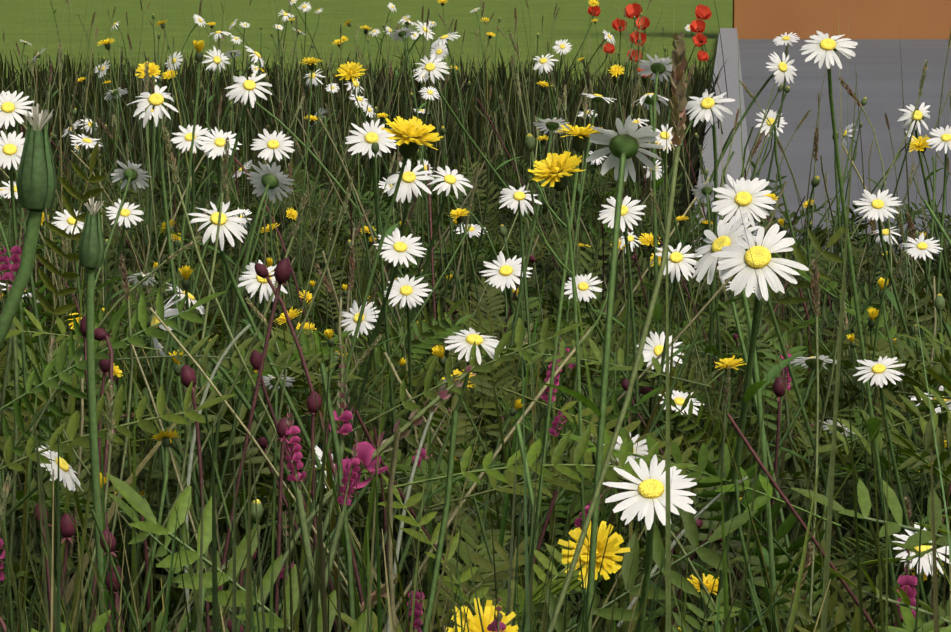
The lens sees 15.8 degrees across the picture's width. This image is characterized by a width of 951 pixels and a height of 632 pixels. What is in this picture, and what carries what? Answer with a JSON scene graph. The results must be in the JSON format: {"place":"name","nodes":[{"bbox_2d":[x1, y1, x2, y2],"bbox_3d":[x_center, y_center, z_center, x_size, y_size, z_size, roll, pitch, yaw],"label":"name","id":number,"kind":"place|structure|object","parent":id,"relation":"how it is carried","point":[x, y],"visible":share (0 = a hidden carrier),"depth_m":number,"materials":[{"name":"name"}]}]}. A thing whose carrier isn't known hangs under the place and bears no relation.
{"place":"outdoors","nodes":[
{"label":"outdoors","id":0,"kind":"place"},
{"bbox_2d":[0,0,732,231],"bbox_3d":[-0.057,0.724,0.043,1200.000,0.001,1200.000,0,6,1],"label":"ground","id":1,"kind":"structure","parent":0,"point":[573,19],"depth_m":34.41,"materials":[{"name":"green plant"}]},
{"bbox_2d":[0,9,950,631],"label":"meadow leaves","id":2,"kind":"object","parent":1,"relation":"on","point":[570,469],"visible":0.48,"depth_m":2.35,"materials":[{"name":"green plant"}]},
{"bbox_2d":[24,13,944,631],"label":"flower buds","id":3,"kind":"object","parent":2,"relation":"on","point":[282,273],"visible":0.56,"depth_m":1.69,"materials":[{"name":"green plant"}]},
{"bbox_2d":[0,0,950,631],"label":"meadow grass","id":4,"kind":"structure","parent":1,"relation":"on","point":[474,118],"depth_m":4.13,"materials":[{"name":"green plant"}]},
{"bbox_2d":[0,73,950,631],"bbox_3d":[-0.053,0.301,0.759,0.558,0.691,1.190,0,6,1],"label":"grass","id":5,"kind":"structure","parent":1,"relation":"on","point":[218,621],"depth_m":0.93,"materials":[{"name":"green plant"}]},
{"bbox_2d":[0,0,950,631],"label":"flower stems","id":6,"kind":"object","parent":1,"relation":"on","point":[304,532],"visible":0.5,"depth_m":2.32,"materials":[{"name":"green plant"}]},
{"bbox_2d":[17,102,104,268],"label":"flower buds","id":7,"kind":"object","parent":6,"relation":"on","point":[36,183],"visible":1,"depth_m":1.47,"materials":[{"name":"green plant"}]},
{"bbox_2d":[0,217,916,631],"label":"purple flowers","id":8,"kind":"object","parent":6,"relation":"on","point":[354,467],"visible":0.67,"depth_m":1.43,"materials":[{"name":"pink plant"}]},
{"bbox_2d":[0,0,946,631],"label":"yellow flowers","id":9,"kind":"object","parent":6,"relation":"on","point":[554,170],"visible":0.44,"depth_m":1.81,"materials":[{"name":"yellow plant"}]},
{"bbox_2d":[0,0,950,575],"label":"daisies","id":10,"kind":"object","parent":6,"relation":"on","point":[728,250],"visible":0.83,"depth_m":2.27,"materials":[{"name":"white plant"}]},
{"bbox_2d":[0,0,950,619],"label":"grass seed heads","id":11,"kind":"object","parent":6,"relation":"on","point":[678,102],"depth_m":2.97,"materials":[{"name":"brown plant"}]},
{"bbox_2d":[588,3,711,76],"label":"poppies","id":12,"kind":"object","parent":6,"relation":"attached to","point":[703,12],"visible":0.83,"depth_m":11.96,"materials":[{"name":"red plant"}]},
{"bbox_2d":[691,28,756,273],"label":"kerb","id":13,"kind":"structure","parent":1,"relation":"on","point":[731,53],"depth_m":12.91,"materials":[{"name":"concrete"}]},
{"bbox_2d":[732,0,950,38],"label":"brick wall","id":14,"kind":"structure","parent":1,"relation":"on","point":[858,19],"depth_m":29.79,"materials":[{"name":"orange brick"}]},
{"bbox_2d":[738,39,950,281],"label":"paved road","id":15,"kind":"structure","parent":0,"point":[876,63],"depth_m":15.65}
]}

